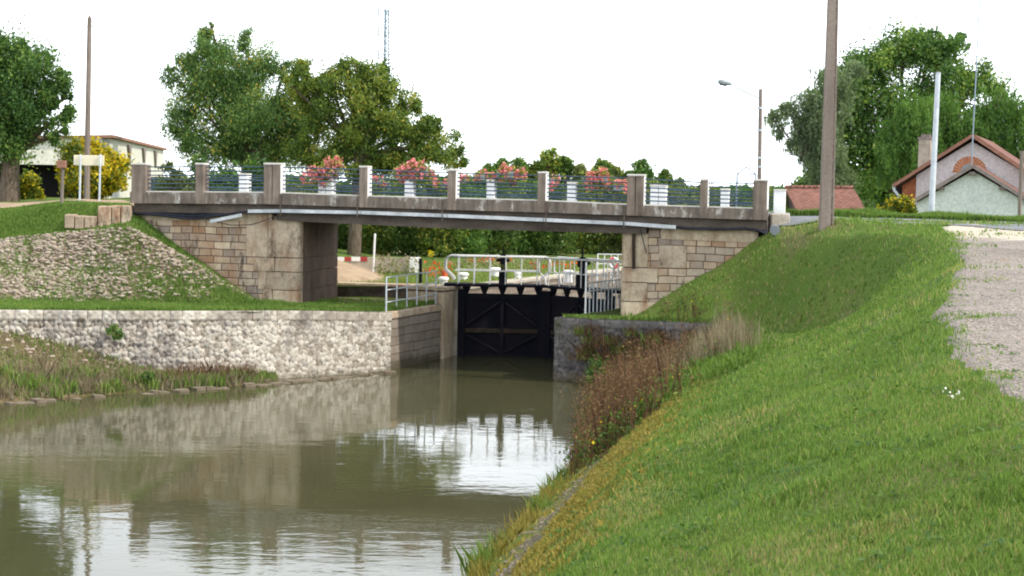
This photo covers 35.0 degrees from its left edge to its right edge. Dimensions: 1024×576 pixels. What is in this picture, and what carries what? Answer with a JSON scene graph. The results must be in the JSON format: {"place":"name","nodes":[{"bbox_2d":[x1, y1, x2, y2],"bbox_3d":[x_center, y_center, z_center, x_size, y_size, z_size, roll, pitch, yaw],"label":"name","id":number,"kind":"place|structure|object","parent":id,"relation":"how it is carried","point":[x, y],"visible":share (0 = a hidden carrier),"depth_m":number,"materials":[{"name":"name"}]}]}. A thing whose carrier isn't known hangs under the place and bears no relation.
{"place":"outdoors","nodes":[
{"label":"outdoors","id":0,"kind":"place"},
{"bbox_2d":[0,199,133,207],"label":"approach road","id":1,"kind":"structure","parent":0,"point":[5,205],"depth_m":49.05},
{"bbox_2d":[0,327,279,402],"bbox_3d":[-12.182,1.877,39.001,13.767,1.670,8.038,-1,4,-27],"label":"earth bank","id":2,"kind":"structure","parent":0,"point":[17,347],"depth_m":39.96,"materials":[{"name":"plant"}]},
{"bbox_2d":[0,334,272,377],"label":"dry weeds","id":3,"kind":"object","parent":2,"relation":"on","point":[28,349],"visible":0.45,"depth_m":40.36,"materials":[{"name":"plant"}]},
{"bbox_2d":[0,356,281,399],"bbox_3d":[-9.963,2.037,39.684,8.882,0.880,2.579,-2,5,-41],"label":"bank weeds","id":4,"kind":"object","parent":2,"relation":"on","point":[32,381],"visible":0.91,"depth_m":39.10,"materials":[{"name":"green plant"}]},
{"bbox_2d":[152,357,269,384],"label":"brown bank weeds","id":5,"kind":"object","parent":2,"relation":"on","point":[212,366],"visible":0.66,"depth_m":41.00,"materials":[{"name":"brown plant"}]},
{"bbox_2d":[0,197,432,311],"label":"embankment","id":6,"kind":"structure","parent":0,"point":[342,252],"depth_m":45.84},
{"bbox_2d":[19,168,45,199],"bbox_3d":[-17.921,-3.490,60.106,1.455,1.888,1.359,1,4,0],"label":"golden shrub","id":7,"kind":"object","parent":6,"relation":"on","point":[29,189],"visible":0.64,"depth_m":59.74,"materials":[{"name":"yellow plant"}]},
{"bbox_2d":[0,10,83,201],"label":"linden tree","id":8,"kind":"object","parent":6,"relation":"on","point":[26,69],"visible":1,"depth_m":53.32,"materials":[{"name":"green plant"}]},
{"bbox_2d":[57,160,66,202],"bbox_3d":[-13.179,-2.922,47.525,0.243,1.612,0.200,1,4,0],"label":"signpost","id":9,"kind":"object","parent":6,"relation":"on","point":[62,165],"visible":0.8,"depth_m":47.47,"materials":[{"name":"brown wood"}]},
{"bbox_2d":[0,135,166,197],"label":"flat roofed hall","id":10,"kind":"structure","parent":6,"relation":"on","point":[143,152],"depth_m":72.08,"materials":[{"name":"white paint"}]},
{"bbox_2d":[83,15,91,198],"bbox_3d":[-13.795,-5.619,52.770,0.273,6.468,0.210,1,4,0],"label":"utility pole","id":11,"kind":"object","parent":6,"relation":"on","point":[87,116],"visible":0.74,"depth_m":52.69,"materials":[{"name":"brown wood"}]},
{"bbox_2d":[74,154,103,200],"bbox_3d":[-12.636,-3.132,48.447,0.907,1.727,0.132,1,4,0],"label":"direction sign","id":12,"kind":"object","parent":6,"relation":"on","point":[95,160],"visible":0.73,"depth_m":48.42,"materials":[{"name":"beige metal"}]},
{"bbox_2d":[53,133,139,199],"bbox_3d":[-14.429,-3.993,55.720,2.890,2.787,2.579,1,4,0],"label":"golden shrub","id":13,"kind":"object","parent":6,"relation":"on","point":[114,168],"visible":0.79,"depth_m":55.41,"materials":[{"name":"yellow plant"}]},
{"bbox_2d":[65,205,133,228],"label":"block wall","id":14,"kind":"structure","parent":6,"relation":"on","point":[115,214],"depth_m":46.28,"materials":[{"name":"stone"}]},
{"bbox_2d":[0,226,247,301],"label":"scattered stones","id":15,"kind":"object","parent":6,"relation":"on","point":[100,246],"visible":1,"depth_m":45.72,"materials":[{"name":"grey stone"}]},
{"bbox_2d":[151,159,194,190],"bbox_3d":[-12.854,-4.085,61.999,1.889,1.731,1.205,1,4,0],"label":"garden shrub","id":16,"kind":"object","parent":6,"relation":"on","point":[169,163],"visible":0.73,"depth_m":61.78,"materials":[{"name":"green plant"}]},
{"bbox_2d":[0,309,391,378],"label":"rubble wall","id":17,"kind":"structure","parent":6,"relation":"on","point":[297,343],"depth_m":42.06,"materials":[{"name":"stone"}]},
{"bbox_2d":[105,324,124,340],"bbox_3d":[-9.997,1.108,40.779,0.407,0.412,1.013,-1,4,-24],"label":"plant","id":18,"kind":"object","parent":17,"relation":"attached to","point":[118,334],"visible":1,"depth_m":40.48,"materials":[{"name":"green plant"}]},
{"bbox_2d":[0,200,435,311],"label":"bank grass","id":19,"kind":"structure","parent":6,"relation":"on","point":[236,300],"depth_m":45.50,"materials":[{"name":"green plant"}]},
{"bbox_2d":[209,157,238,192],"bbox_3d":[-9.288,-3.362,52.833,1.479,1.825,1.162,2,4,12],"label":"garden shrub","id":20,"kind":"object","parent":6,"relation":"on","point":[224,161],"visible":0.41,"depth_m":52.69,"materials":[{"name":"green plant"}]},
{"bbox_2d":[146,20,315,191],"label":"acacia tree","id":21,"kind":"object","parent":6,"relation":"on","point":[245,116],"visible":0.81,"depth_m":70.00,"materials":[{"name":"green plant"}]},
{"bbox_2d":[183,151,291,192],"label":"garden shrub","id":22,"kind":"object","parent":6,"relation":"on","point":[251,162],"visible":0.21,"depth_m":65.74,"materials":[{"name":"green plant"}]},
{"bbox_2d":[0,355,598,575],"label":"water","id":23,"kind":"structure","parent":0,"point":[419,469],"depth_m":28.80,"materials":[{"name":"liquid"}]},
{"bbox_2d":[382,304,441,369],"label":"retaining wall","id":24,"kind":"structure","parent":23,"relation":"in","point":[415,335],"depth_m":46.57,"materials":[{"name":"stone"}]},
{"bbox_2d":[385,271,436,311],"bbox_3d":[-2.833,0.120,46.697,0.137,1.087,3.703,2,4,19],"label":"side railing","id":25,"kind":"object","parent":24,"relation":"on","point":[407,287],"visible":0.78,"depth_m":46.37,"materials":[{"name":"silver metal"}]},
{"bbox_2d":[408,284,460,358],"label":"lock pier","id":26,"kind":"structure","parent":23,"relation":"in","point":[447,298],"depth_m":48.55,"materials":[{"name":"grey concrete"}]},
{"bbox_2d":[444,246,550,357],"bbox_3d":[-0.447,0.644,49.278,3.234,3.850,0.720,1,4,1],"label":"gate leaf","id":27,"kind":"object","parent":26,"relation":"attached to","point":[501,324],"visible":0.94,"depth_m":49.19,"materials":[{"name":"metal"}]},
{"bbox_2d":[461,266,621,307],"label":"lock wall","id":28,"kind":"structure","parent":23,"relation":"in","point":[553,279],"depth_m":56.83,"materials":[{"name":"concrete"}]},
{"bbox_2d":[337,260,383,281],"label":"dirt slope","id":29,"kind":"structure","parent":0,"point":[347,272],"depth_m":52.60,"materials":[{"name":"beige soil"}]},
{"bbox_2d":[0,0,1023,186],"label":"sky","id":30,"kind":"structure","parent":0,"point":[619,82],"materials":[{"name":"white"}]},
{"bbox_2d":[538,249,622,358],"bbox_3d":[2.166,0.759,48.171,3.256,3.850,0.720,5,5,45],"label":"gate leaf","id":31,"kind":"object","parent":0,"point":[557,305],"visible":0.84,"depth_m":48.35,"materials":[{"name":"metal"}]},
{"bbox_2d":[304,192,880,286],"bbox_3d":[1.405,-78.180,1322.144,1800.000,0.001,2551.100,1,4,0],"label":"ground","id":32,"kind":"structure","parent":0,"point":[437,259],"depth_m":71.95,"materials":[{"name":"green plant"}]},
{"bbox_2d":[338,257,366,262],"bbox_3d":[-5.720,-0.826,57.594,1.178,0.574,0.100,1,4,0],"label":"barrier","id":33,"kind":"object","parent":32,"relation":"on","point":[347,259],"visible":0.76,"depth_m":57.53,"materials":[{"name":"white metal"}]},
{"bbox_2d":[336,179,373,248],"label":"hedge shrub","id":34,"kind":"object","parent":32,"relation":"on","point":[343,237],"visible":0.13,"depth_m":74.11,"materials":[{"name":"green plant"}]},
{"bbox_2d":[273,51,470,256],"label":"walnut tree","id":35,"kind":"object","parent":32,"relation":"on","point":[366,93],"visible":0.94,"depth_m":67.42,"materials":[{"name":"green plant"}]},
{"bbox_2d":[345,182,399,254],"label":"hedge shrub","id":36,"kind":"object","parent":32,"relation":"on","point":[381,245],"visible":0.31,"depth_m":73.04,"materials":[{"name":"green plant"}]},
{"bbox_2d":[349,257,419,273],"bbox_3d":[-4.515,-0.810,57.614,2.533,0.582,0.400,1,4,0],"label":"concrete screen","id":37,"kind":"object","parent":32,"relation":"on","point":[368,264],"visible":0.32,"depth_m":57.56,"materials":[{"name":"white paint"}]},
{"bbox_2d":[378,6,394,195],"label":"telecom mast","id":38,"kind":"object","parent":32,"relation":"on","point":[386,20],"visible":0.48,"depth_m":297.73,"materials":[{"name":"metal"}]},
{"bbox_2d":[335,282,443,297],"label":"retaining wall","id":39,"kind":"structure","parent":32,"relation":"on","point":[356,289],"depth_m":50.02,"materials":[{"name":"concrete"}]},
{"bbox_2d":[373,251,421,275],"bbox_3d":[-3.969,-0.768,56.381,1.763,1.018,1.991,1,4,0],"label":"flower bed","id":40,"kind":"object","parent":32,"relation":"on","point":[412,269],"visible":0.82,"depth_m":56.32,"materials":[{"name":"green plant"}]},
{"bbox_2d":[376,185,426,255],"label":"hedge shrub","id":41,"kind":"object","parent":32,"relation":"on","point":[403,238],"visible":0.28,"depth_m":72.64,"materials":[{"name":"green plant"}]},
{"bbox_2d":[408,182,470,256],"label":"hedge shrub","id":42,"kind":"object","parent":32,"relation":"on","point":[435,241],"visible":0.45,"depth_m":71.62,"materials":[{"name":"green plant"}]},
{"bbox_2d":[422,261,456,277],"bbox_3d":[-2.621,-0.730,57.207,1.661,0.738,6.045,1,4,0],"label":"flower bed","id":43,"kind":"object","parent":32,"relation":"on","point":[433,268],"visible":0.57,"depth_m":56.67,"materials":[{"name":"orange plant"}]},
{"bbox_2d":[431,180,496,257],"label":"hedge shrub","id":44,"kind":"object","parent":32,"relation":"on","point":[471,246],"visible":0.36,"depth_m":71.98,"materials":[{"name":"green plant"}]},
{"bbox_2d":[337,260,621,283],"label":"lock lawn","id":45,"kind":"structure","parent":32,"relation":"on","point":[484,275],"depth_m":57.13,"materials":[{"name":"green plant"}]},
{"bbox_2d":[443,254,547,270],"bbox_3d":[-0.658,-1.001,63.069,4.184,0.767,6.222,1,4,0],"label":"flower bed","id":46,"kind":"object","parent":32,"relation":"on","point":[484,263],"visible":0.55,"depth_m":61.78,"materials":[{"name":"green plant"}]},
{"bbox_2d":[474,180,527,254],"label":"hedge shrub","id":47,"kind":"object","parent":32,"relation":"on","point":[502,237],"visible":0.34,"depth_m":74.04,"materials":[{"name":"green plant"}]},
{"bbox_2d":[490,157,511,185],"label":"distant tree","id":48,"kind":"object","parent":32,"relation":"on","point":[497,164],"visible":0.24,"depth_m":164.16,"materials":[{"name":"green plant"}]},
{"bbox_2d":[508,156,531,196],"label":"distant tree","id":49,"kind":"object","parent":32,"relation":"on","point":[518,162],"visible":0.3,"depth_m":164.33,"materials":[{"name":"green plant"}]},
{"bbox_2d":[167,174,878,206],"bbox_3d":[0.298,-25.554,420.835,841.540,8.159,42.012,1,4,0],"label":"distant wood","id":50,"kind":"object","parent":32,"relation":"on","point":[687,187],"visible":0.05,"depth_m":413.44,"materials":[{"name":"green plant"}]},
{"bbox_2d":[502,176,558,254],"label":"hedge shrub","id":51,"kind":"object","parent":32,"relation":"on","point":[523,246],"visible":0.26,"depth_m":75.91,"materials":[{"name":"green plant"}]},
{"bbox_2d":[527,158,544,190],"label":"distant tree","id":52,"kind":"object","parent":32,"relation":"on","point":[534,169],"visible":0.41,"depth_m":164.11,"materials":[{"name":"green plant"}]},
{"bbox_2d":[530,146,566,182],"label":"distant tree","id":53,"kind":"object","parent":32,"relation":"on","point":[549,162],"visible":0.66,"depth_m":163.85,"materials":[{"name":"green plant"}]},
{"bbox_2d":[526,177,590,255],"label":"hedge shrub","id":54,"kind":"object","parent":32,"relation":"on","point":[553,245],"visible":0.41,"depth_m":75.89,"materials":[{"name":"green plant"}]},
{"bbox_2d":[557,153,574,200],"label":"distant tree","id":55,"kind":"object","parent":32,"relation":"on","point":[567,167],"visible":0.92,"depth_m":164.46,"materials":[{"name":"green plant"}]},
{"bbox_2d":[570,162,587,187],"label":"distant tree","id":56,"kind":"object","parent":32,"relation":"on","point":[578,168],"visible":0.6,"depth_m":164.01,"materials":[{"name":"green plant"}]},
{"bbox_2d":[542,253,621,264],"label":"flower bed","id":57,"kind":"object","parent":32,"relation":"on","point":[578,257],"visible":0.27,"depth_m":67.96,"materials":[{"name":"green plant"}]},
{"bbox_2d":[559,178,607,253],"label":"hedge shrub","id":58,"kind":"object","parent":32,"relation":"on","point":[587,246],"visible":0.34,"depth_m":78.11,"materials":[{"name":"green plant"}]},
{"bbox_2d":[591,155,614,191],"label":"distant tree","id":59,"kind":"object","parent":32,"relation":"on","point":[606,163],"visible":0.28,"depth_m":164.25,"materials":[{"name":"green plant"}]},
{"bbox_2d":[592,176,626,253],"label":"hedge shrub","id":60,"kind":"object","parent":32,"relation":"on","point":[611,245],"visible":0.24,"depth_m":78.06,"materials":[{"name":"green plant"}]},
{"bbox_2d":[608,165,624,196],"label":"distant tree","id":61,"kind":"object","parent":32,"relation":"on","point":[617,170],"visible":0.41,"depth_m":164.07,"materials":[{"name":"green plant"}]},
{"bbox_2d":[613,172,659,243],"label":"hedge shrub","id":62,"kind":"object","parent":32,"relation":"on","point":[653,181],"visible":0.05,"depth_m":77.83,"materials":[{"name":"green plant"}]},
{"bbox_2d":[629,157,659,185],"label":"distant tree","id":63,"kind":"object","parent":32,"relation":"on","point":[641,165],"visible":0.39,"depth_m":164.06,"materials":[{"name":"green plant"}]},
{"bbox_2d":[654,167,673,187],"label":"distant tree","id":64,"kind":"object","parent":32,"relation":"on","point":[665,174],"visible":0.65,"depth_m":164.33,"materials":[{"name":"green plant"}]},
{"bbox_2d":[646,182,699,205],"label":"hedge shrub","id":65,"kind":"object","parent":32,"relation":"on","point":[678,195],"visible":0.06,"depth_m":74.17,"materials":[{"name":"green plant"}]},
{"bbox_2d":[686,184,730,205],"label":"hedge shrub","id":66,"kind":"object","parent":32,"relation":"on","point":[711,188],"visible":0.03,"depth_m":77.50,"materials":[{"name":"green plant"}]},
{"bbox_2d":[709,185,752,206],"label":"hedge shrub","id":67,"kind":"object","parent":32,"relation":"on","point":[733,197],"visible":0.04,"depth_m":76.27,"materials":[{"name":"green plant"}]},
{"bbox_2d":[735,166,756,206],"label":"metal arch","id":68,"kind":"structure","parent":32,"relation":"on","point":[739,173],"depth_m":74.78,"materials":[{"name":"metal"}]},
{"bbox_2d":[763,55,869,194],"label":"silver tree","id":69,"kind":"object","parent":32,"relation":"on","point":[803,141],"visible":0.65,"depth_m":83.27,"materials":[{"name":"green plant"}]},
{"bbox_2d":[784,185,864,210],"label":"tiled shed","id":70,"kind":"structure","parent":32,"relation":"on","point":[800,197],"depth_m":70.76,"materials":[{"name":"tile"}]},
{"bbox_2d":[788,168,890,207],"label":"tree","id":71,"kind":"object","parent":32,"relation":"on","point":[884,194],"visible":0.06,"depth_m":99.11,"materials":[{"name":"green plant"}]},
{"bbox_2d":[802,8,1022,207],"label":"broadleaf tree","id":72,"kind":"object","parent":32,"relation":"on","point":[930,51],"visible":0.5,"depth_m":90.48,"materials":[{"name":"green plant"}]},
{"bbox_2d":[872,80,1023,192],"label":"willow tree","id":73,"kind":"object","parent":32,"relation":"on","point":[914,125],"visible":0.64,"depth_m":79.23,"materials":[{"name":"green plant"}]},
{"bbox_2d":[892,134,1023,215],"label":"cottage","id":74,"kind":"structure","parent":32,"relation":"on","point":[986,182],"depth_m":64.13,"materials":[{"name":"white paint"}]},
{"bbox_2d":[971,0,979,164],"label":"antenna mast","id":75,"kind":"object","parent":74,"relation":"on","point":[975,82],"visible":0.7,"depth_m":63.98,"materials":[{"name":"metal"}]},
{"bbox_2d":[1018,151,1023,215],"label":"wooden post","id":76,"kind":"object","parent":32,"relation":"on","point":[1020,183],"visible":0.38,"depth_m":57.81,"materials":[{"name":"brown wood"}]},
{"bbox_2d":[483,215,1023,575],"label":"grass bank","id":77,"kind":"structure","parent":0,"point":[777,302],"depth_m":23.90,"materials":[{"name":"green plant"}]},
{"bbox_2d":[130,163,789,315],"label":"road bridge","id":78,"kind":"structure","parent":77,"relation":"on","point":[274,240],"depth_m":45.08,"materials":[{"name":"concrete"}]},
{"bbox_2d":[297,149,346,192],"bbox_3d":[-5.715,-3.424,48.921,1.516,1.527,0.920,1,4,0],"label":"flower trough","id":79,"kind":"object","parent":78,"relation":"on","point":[336,161],"visible":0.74,"depth_m":48.76,"materials":[{"name":"pink plant"}]},
{"bbox_2d":[388,157,443,189],"bbox_3d":[-2.895,-3.411,48.479,1.555,1.048,1.045,3,4,23],"label":"flower trough","id":80,"kind":"object","parent":78,"relation":"on","point":[415,166],"visible":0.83,"depth_m":48.29,"materials":[{"name":"pink plant"}]},
{"bbox_2d":[485,160,528,192],"bbox_3d":[-0.200,-3.317,47.917,1.434,1.036,0.792,1,4,-3],"label":"flower trough","id":81,"kind":"object","parent":78,"relation":"on","point":[505,168],"visible":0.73,"depth_m":47.80,"materials":[{"name":"pink plant"}]},
{"bbox_2d":[577,165,614,199],"bbox_3d":[2.447,-3.068,47.309,1.094,1.039,0.935,-2,5,-40],"label":"flower trough","id":82,"kind":"object","parent":78,"relation":"on","point":[601,171],"visible":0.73,"depth_m":47.18,"materials":[{"name":"pink plant"}]},
{"bbox_2d":[613,178,626,193],"bbox_3d":[3.191,-2.948,47.106,0.551,0.482,0.841,2,4,12],"label":"flower trough","id":83,"kind":"object","parent":78,"relation":"attached to","point":[620,184],"visible":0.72,"depth_m":46.97,"materials":[{"name":"pink plant"}]},
{"bbox_2d":[447,452,590,575],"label":"edge grass","id":84,"kind":"structure","parent":77,"relation":"on","point":[478,569],"depth_m":22.71,"materials":[{"name":"green plant"}]},
{"bbox_2d":[493,442,617,575],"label":"edge stones","id":85,"kind":"object","parent":77,"relation":"on","point":[511,564],"visible":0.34,"depth_m":21.85,"materials":[{"name":"grey stone"}]},
{"bbox_2d":[486,371,738,575],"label":"yellow moss","id":86,"kind":"object","parent":77,"relation":"on","point":[534,563],"visible":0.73,"depth_m":19.74,"materials":[{"name":"yellow plant"}]},
{"bbox_2d":[553,317,714,381],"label":"stained wall","id":87,"kind":"structure","parent":77,"relation":"on","point":[565,369],"depth_m":43.02,"materials":[{"name":"stone"}]},
{"bbox_2d":[584,358,611,384],"bbox_3d":[2.247,2.165,42.196,0.824,0.784,0.968,1,4,0],"label":"plant","id":88,"kind":"object","parent":87,"relation":"attached to","point":[597,365],"visible":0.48,"depth_m":42.10,"materials":[{"name":"green plant"}]},
{"bbox_2d":[567,321,700,369],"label":"wall plants","id":89,"kind":"object","parent":87,"relation":"attached to","point":[602,341],"depth_m":42.45,"materials":[{"name":"brown plant"}]},
{"bbox_2d":[563,313,737,323],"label":"wall top grass","id":90,"kind":"structure","parent":87,"relation":"on","point":[613,317],"depth_m":42.45,"materials":[{"name":"green plant"}]},
{"bbox_2d":[559,276,737,476],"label":"rusty weeds","id":91,"kind":"object","parent":77,"relation":"on","point":[609,382],"visible":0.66,"depth_m":30.20,"materials":[{"name":"brown plant"}]},
{"bbox_2d":[626,325,789,416],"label":"bank herbs","id":92,"kind":"object","parent":77,"relation":"on","point":[733,360],"visible":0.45,"depth_m":30.66,"materials":[{"name":"green plant"}]},
{"bbox_2d":[637,302,779,382],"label":"feather grass","id":93,"kind":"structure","parent":77,"relation":"on","point":[723,333],"depth_m":34.24,"materials":[{"name":"plant"}]},
{"bbox_2d":[718,79,761,178],"bbox_3d":[6.745,-3.760,48.169,1.512,4.784,0.173,0,4,-17],"label":"street lamp","id":94,"kind":"object","parent":77,"relation":"on","point":[722,82],"visible":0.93,"depth_m":48.23,"materials":[{"name":"metal"}]},
{"bbox_2d":[522,241,1023,575],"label":"clover patches","id":95,"kind":"object","parent":77,"relation":"on","point":[879,566],"visible":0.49,"depth_m":13.31,"materials":[{"name":"green plant"}]},
{"bbox_2d":[532,229,1023,575],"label":"coarse tufts","id":96,"kind":"object","parent":77,"relation":"on","point":[738,560],"visible":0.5,"depth_m":10.40,"materials":[{"name":"green plant"}]},
{"bbox_2d":[768,213,789,229],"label":"end wall","id":97,"kind":"structure","parent":77,"relation":"on","point":[776,218],"depth_m":42.97,"materials":[{"name":"concrete"}]},
{"bbox_2d":[818,0,838,230],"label":"concrete pole","id":98,"kind":"object","parent":77,"relation":"on","point":[826,201],"visible":0.97,"depth_m":40.02,"materials":[{"name":"grey concrete"}]},
{"bbox_2d":[876,189,918,213],"bbox_3d":[11.778,-2.391,49.876,1.454,1.293,1.144,1,4,0],"label":"golden shrub","id":99,"kind":"object","parent":77,"relation":"on","point":[904,204],"visible":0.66,"depth_m":49.61,"materials":[{"name":"yellow plant"}]},
{"bbox_2d":[928,72,940,211],"bbox_3d":[12.178,-3.956,46.832,0.232,4.527,0.176,1,4,0],"label":"steel pole","id":100,"kind":"object","parent":77,"relation":"on","point":[934,148],"visible":0.8,"depth_m":46.76,"materials":[{"name":"grey metal"}]},
{"bbox_2d":[768,208,1023,221],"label":"verge grass","id":101,"kind":"structure","parent":0,"point":[878,213],"depth_m":46.05,"materials":[{"name":"green plant"}]},
{"bbox_2d":[778,216,1023,229],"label":"road","id":102,"kind":"structure","parent":0,"point":[797,219],"depth_m":42.03,"materials":[{"name":"grey asphalt"}]},
{"bbox_2d":[930,224,1023,404],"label":"gravel path","id":103,"kind":"structure","parent":0,"point":[1002,297],"depth_m":19.97,"materials":[{"name":"grey gravel"}]},
{"bbox_3d":[2.384,1.738,45.358,0.600,2.050,4.171,3,4,27],"label":"lock wall","id":104,"kind":"object","parent":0,"visible":0},
{"bbox_2d":[587,279,620,312],"bbox_3d":[2.632,0.261,46.076,0.052,0.957,2.597,3,4,27],"label":"side railing","id":105,"kind":"object","parent":104,"relation":"on","point":[608,288],"visible":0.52,"depth_m":46.05,"materials":[{"name":"silver metal"}]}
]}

